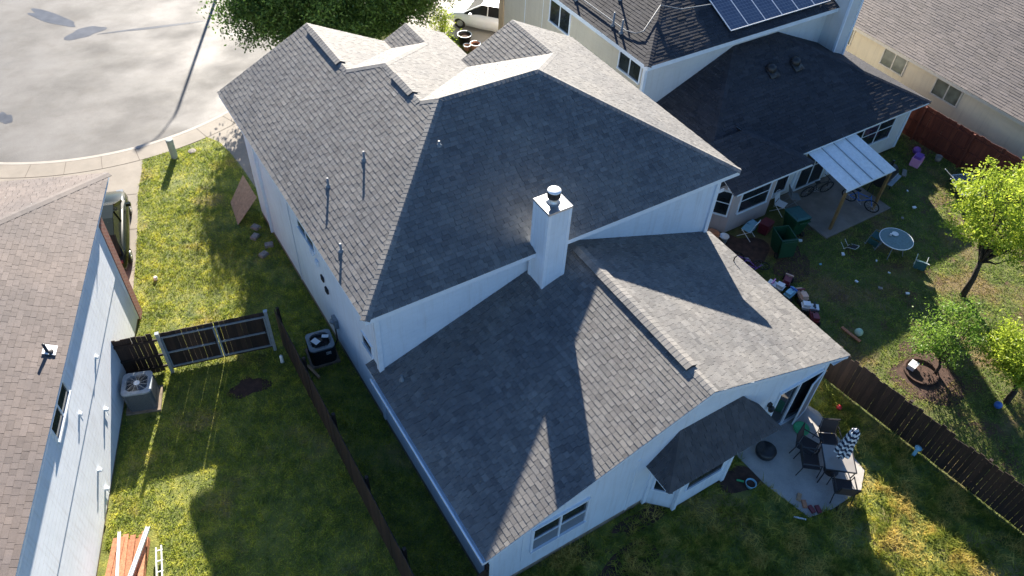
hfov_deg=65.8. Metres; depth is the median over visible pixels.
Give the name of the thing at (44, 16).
puddle
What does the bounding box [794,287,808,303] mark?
ride on toy
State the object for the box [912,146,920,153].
ball
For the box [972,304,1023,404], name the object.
young tree
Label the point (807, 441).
patio chair
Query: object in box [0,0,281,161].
street
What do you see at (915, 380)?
edging ring
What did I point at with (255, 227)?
paving stone
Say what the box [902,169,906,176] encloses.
toy board
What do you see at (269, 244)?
paving stone
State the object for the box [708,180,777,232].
bay window
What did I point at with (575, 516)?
window
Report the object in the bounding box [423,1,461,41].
flowering shrub
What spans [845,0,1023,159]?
cream house
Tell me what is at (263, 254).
paving stone
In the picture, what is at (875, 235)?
folding chair
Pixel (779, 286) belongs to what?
ride on toy
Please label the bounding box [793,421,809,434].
plastic disc
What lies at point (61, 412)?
window
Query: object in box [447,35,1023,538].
lawn
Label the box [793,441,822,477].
patio chair
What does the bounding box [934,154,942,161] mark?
bucket
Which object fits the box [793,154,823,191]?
window
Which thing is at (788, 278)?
ride on toy
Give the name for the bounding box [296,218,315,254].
window
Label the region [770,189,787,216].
folding chair
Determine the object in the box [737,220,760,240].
folding chair
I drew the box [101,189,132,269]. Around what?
parked car
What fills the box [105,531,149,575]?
cedar board stack
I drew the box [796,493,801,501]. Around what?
loose brick
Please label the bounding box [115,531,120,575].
metal channel
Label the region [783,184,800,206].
folding chair
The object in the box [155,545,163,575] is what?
trellis frame
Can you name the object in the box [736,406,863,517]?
patio
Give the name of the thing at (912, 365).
white box
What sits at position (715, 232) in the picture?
flower pot
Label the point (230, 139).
driveway
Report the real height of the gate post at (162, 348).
1.925 m
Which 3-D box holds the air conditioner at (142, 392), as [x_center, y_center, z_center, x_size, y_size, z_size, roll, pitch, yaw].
[-11.460,3.207,24.429,1.008,0.950,0.966,-8,47,-11]
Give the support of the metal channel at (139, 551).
on the cedar board stack
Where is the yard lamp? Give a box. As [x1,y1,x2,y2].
[911,445,921,456]
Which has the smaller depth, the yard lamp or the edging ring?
the yard lamp
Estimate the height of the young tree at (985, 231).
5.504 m
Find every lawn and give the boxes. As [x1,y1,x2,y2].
[97,137,477,575]
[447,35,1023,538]
[517,380,1023,575]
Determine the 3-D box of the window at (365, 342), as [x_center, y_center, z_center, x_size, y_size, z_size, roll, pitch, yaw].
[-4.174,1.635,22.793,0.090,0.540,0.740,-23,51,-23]
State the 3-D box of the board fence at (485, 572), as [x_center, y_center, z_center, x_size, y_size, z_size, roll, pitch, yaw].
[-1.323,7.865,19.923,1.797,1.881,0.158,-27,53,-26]
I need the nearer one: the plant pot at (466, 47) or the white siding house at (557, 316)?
the white siding house at (557, 316)
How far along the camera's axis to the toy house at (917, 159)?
34.92 m
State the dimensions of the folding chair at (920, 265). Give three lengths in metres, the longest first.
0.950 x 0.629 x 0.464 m
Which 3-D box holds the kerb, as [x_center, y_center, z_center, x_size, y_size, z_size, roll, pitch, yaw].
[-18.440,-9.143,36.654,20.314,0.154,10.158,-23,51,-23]
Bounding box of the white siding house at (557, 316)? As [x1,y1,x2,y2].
[217,20,849,575]
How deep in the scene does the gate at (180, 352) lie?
25.13 m
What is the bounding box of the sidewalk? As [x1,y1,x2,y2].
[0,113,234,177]
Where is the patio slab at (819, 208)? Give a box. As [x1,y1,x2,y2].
[777,175,889,238]
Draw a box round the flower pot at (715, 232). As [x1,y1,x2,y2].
[707,228,719,237]
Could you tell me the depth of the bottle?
25.88 m
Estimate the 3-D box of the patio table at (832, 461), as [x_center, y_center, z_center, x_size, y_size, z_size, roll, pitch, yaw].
[9.712,5.314,23.801,0.975,0.735,0.975,7,46,3]
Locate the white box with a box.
[907,359,919,371]
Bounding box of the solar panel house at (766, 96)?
[498,0,930,232]
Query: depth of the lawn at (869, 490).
22.69 m
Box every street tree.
[196,0,414,53]
[306,0,472,38]
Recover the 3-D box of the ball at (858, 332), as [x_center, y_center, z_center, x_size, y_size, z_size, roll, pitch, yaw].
[12.234,1.562,27.893,0.300,0.300,0.300,-23,51,-23]
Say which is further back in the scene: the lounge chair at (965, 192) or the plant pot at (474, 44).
the plant pot at (474, 44)
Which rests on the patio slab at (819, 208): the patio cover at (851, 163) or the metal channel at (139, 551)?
the patio cover at (851, 163)
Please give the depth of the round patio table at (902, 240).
30.60 m
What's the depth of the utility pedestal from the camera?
32.86 m
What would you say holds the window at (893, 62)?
in the cream house at (960, 62)
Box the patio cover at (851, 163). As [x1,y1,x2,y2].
[808,134,895,229]
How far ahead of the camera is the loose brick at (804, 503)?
23.17 m
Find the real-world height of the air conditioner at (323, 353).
0.850 m
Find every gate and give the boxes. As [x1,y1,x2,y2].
[159,322,223,367]
[213,312,272,356]
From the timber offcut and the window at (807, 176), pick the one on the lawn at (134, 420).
the timber offcut
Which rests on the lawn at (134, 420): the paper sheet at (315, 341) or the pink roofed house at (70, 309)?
the pink roofed house at (70, 309)
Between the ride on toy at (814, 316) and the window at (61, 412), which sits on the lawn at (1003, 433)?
the ride on toy at (814, 316)
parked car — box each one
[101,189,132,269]
[447,0,498,31]
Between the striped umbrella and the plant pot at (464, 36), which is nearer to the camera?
the striped umbrella
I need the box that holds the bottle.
[279,355,283,362]
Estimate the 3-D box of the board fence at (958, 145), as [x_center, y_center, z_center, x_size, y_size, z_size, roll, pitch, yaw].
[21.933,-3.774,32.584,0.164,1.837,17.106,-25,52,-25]
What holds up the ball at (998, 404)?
on the lawn at (1003, 433)
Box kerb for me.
[0,110,228,164]
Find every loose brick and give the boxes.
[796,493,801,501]
[801,500,807,507]
[808,505,815,513]
[814,505,821,513]
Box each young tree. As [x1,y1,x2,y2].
[938,155,1023,297]
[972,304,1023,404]
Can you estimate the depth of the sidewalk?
33.01 m
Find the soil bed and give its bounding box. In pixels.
[598,465,763,575]
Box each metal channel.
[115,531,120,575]
[128,526,150,575]
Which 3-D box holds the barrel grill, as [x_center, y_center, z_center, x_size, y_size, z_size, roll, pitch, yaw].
[15.756,-4.614,33.260,0.830,1.451,1.100,35,54,27]
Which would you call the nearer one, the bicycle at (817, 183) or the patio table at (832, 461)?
the patio table at (832, 461)
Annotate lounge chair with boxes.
[945,169,974,183]
[950,178,984,200]
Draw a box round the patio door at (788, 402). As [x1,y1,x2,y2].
[769,369,823,424]
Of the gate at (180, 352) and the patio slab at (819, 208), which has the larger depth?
the patio slab at (819, 208)
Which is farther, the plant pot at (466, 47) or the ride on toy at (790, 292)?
the plant pot at (466, 47)
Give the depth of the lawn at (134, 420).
23.86 m
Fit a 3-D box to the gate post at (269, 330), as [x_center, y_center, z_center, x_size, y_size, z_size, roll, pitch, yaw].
[-7.859,1.392,25.705,0.120,1.925,0.120,-11,48,-14]
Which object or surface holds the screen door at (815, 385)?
in the white siding house at (557, 316)
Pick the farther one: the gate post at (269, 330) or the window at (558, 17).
the window at (558, 17)
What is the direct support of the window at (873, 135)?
in the solar panel house at (766, 96)
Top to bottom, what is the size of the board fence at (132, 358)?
1.823 m
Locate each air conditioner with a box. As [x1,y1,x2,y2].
[121,371,162,415]
[305,329,340,369]
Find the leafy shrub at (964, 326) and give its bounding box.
[903,293,993,373]
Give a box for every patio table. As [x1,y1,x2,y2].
[815,443,856,482]
[878,228,913,258]
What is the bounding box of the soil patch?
[227,234,964,406]
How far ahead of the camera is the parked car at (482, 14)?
41.26 m
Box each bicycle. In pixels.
[733,251,769,269]
[800,174,833,196]
[842,188,878,212]
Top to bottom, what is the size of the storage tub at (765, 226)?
0.500 m
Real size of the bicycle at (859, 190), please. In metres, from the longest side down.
1.650 x 0.938 x 0.552 m
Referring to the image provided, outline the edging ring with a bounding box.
[903,357,939,385]
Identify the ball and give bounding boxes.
[854,328,862,336]
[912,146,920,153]
[994,401,1002,408]
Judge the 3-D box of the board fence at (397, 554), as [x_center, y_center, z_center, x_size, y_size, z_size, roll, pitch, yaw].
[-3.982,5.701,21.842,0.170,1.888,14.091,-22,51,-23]
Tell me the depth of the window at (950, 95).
35.98 m
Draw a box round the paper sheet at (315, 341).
[310,334,328,344]
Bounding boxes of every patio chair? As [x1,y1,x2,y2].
[789,422,821,456]
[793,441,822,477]
[812,418,841,448]
[826,474,861,505]
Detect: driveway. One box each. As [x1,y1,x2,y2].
[0,160,142,287]
[208,123,255,186]
[408,0,495,43]
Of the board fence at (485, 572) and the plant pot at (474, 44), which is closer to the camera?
the board fence at (485, 572)
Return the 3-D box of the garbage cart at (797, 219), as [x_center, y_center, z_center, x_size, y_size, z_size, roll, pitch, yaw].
[11.200,-2.560,31.255,0.700,1.093,0.957,-14,49,-17]
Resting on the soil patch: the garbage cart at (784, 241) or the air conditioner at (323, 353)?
the garbage cart at (784, 241)
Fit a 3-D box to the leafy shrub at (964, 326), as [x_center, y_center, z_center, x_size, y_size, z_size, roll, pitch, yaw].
[14.549,1.563,26.305,3.026,3.028,2.881,-23,51,-23]
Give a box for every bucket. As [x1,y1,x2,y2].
[719,233,728,243]
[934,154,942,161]
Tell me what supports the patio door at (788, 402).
in the white siding house at (557, 316)
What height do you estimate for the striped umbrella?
2.280 m
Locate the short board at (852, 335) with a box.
[841,326,860,341]
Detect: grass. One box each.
[377,33,471,52]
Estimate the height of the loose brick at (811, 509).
0.070 m
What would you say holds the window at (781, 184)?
in the solar panel house at (766, 96)
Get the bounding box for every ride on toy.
[768,279,785,292]
[782,273,793,288]
[782,286,797,301]
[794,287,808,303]
[799,300,818,313]
[806,309,820,326]
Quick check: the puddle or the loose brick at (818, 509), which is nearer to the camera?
the loose brick at (818, 509)
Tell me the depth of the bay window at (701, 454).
21.50 m
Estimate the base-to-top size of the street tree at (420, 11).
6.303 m
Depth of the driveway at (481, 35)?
41.92 m
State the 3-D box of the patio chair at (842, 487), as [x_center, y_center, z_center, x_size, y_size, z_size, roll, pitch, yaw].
[9.706,5.835,23.122,0.639,0.984,0.700,7,46,3]
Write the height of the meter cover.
0.050 m
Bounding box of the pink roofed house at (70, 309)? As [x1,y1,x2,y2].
[0,172,141,575]
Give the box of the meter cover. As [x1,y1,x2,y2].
[188,149,195,153]
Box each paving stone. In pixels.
[250,223,260,230]
[250,232,260,240]
[258,250,268,258]
[264,241,273,248]
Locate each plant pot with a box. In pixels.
[457,30,471,44]
[463,43,470,51]
[470,40,480,50]
[745,478,756,488]
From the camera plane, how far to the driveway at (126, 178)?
31.91 m
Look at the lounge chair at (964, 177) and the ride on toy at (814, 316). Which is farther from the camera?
the lounge chair at (964, 177)
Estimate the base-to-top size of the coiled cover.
0.280 m
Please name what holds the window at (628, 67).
in the solar panel house at (766, 96)
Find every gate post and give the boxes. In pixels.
[154,332,174,373]
[263,309,276,350]
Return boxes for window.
[51,379,71,443]
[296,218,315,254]
[361,330,373,359]
[529,497,590,553]
[548,0,571,35]
[616,51,641,84]
[640,396,781,510]
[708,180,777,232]
[773,175,789,194]
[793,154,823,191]
[847,30,855,45]
[857,117,896,145]
[878,48,908,76]
[929,78,963,107]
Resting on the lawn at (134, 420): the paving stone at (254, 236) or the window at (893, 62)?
the paving stone at (254, 236)
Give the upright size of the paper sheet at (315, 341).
0.022 m
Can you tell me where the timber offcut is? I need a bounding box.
[307,364,319,378]
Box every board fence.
[111,334,167,373]
[274,307,413,575]
[477,563,489,575]
[787,299,1023,532]
[902,105,1023,202]
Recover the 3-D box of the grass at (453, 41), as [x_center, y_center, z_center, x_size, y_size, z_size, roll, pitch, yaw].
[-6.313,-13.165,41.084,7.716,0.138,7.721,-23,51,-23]
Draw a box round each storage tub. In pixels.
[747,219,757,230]
[757,217,774,235]
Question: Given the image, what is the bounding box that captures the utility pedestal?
[165,138,177,158]
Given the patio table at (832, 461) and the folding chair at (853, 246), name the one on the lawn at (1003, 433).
the folding chair at (853, 246)
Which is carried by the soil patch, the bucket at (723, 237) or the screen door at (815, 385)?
the bucket at (723, 237)
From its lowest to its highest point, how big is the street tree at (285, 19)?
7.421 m
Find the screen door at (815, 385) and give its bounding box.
[792,371,825,424]
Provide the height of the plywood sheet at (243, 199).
0.845 m
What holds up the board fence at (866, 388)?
on the lawn at (1003, 433)
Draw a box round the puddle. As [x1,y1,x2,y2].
[0,8,201,123]
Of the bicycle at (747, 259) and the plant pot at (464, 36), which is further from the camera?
the plant pot at (464, 36)
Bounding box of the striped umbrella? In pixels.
[823,428,859,476]
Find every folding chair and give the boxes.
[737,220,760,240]
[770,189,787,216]
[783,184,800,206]
[841,239,858,249]
[864,229,880,248]
[913,255,928,270]
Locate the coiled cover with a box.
[755,441,776,460]
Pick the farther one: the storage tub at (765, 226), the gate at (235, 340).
the storage tub at (765, 226)
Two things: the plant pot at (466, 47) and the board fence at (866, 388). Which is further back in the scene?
the plant pot at (466, 47)
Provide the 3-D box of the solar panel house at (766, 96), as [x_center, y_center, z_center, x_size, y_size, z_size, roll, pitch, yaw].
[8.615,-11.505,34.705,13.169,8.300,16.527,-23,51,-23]
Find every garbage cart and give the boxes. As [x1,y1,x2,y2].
[770,225,798,257]
[783,205,811,236]
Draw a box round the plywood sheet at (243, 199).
[230,176,256,224]
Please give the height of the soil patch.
0.001 m
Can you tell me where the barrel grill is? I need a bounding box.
[867,160,901,198]
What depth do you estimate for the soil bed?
22.73 m
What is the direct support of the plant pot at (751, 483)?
on the soil bed
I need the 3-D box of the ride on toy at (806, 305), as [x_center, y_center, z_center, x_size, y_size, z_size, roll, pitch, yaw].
[10.748,0.703,28.555,0.650,0.412,0.401,8,46,4]
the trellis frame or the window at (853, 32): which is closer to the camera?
the trellis frame
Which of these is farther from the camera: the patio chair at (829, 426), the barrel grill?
the barrel grill
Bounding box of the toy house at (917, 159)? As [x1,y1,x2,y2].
[909,152,924,168]

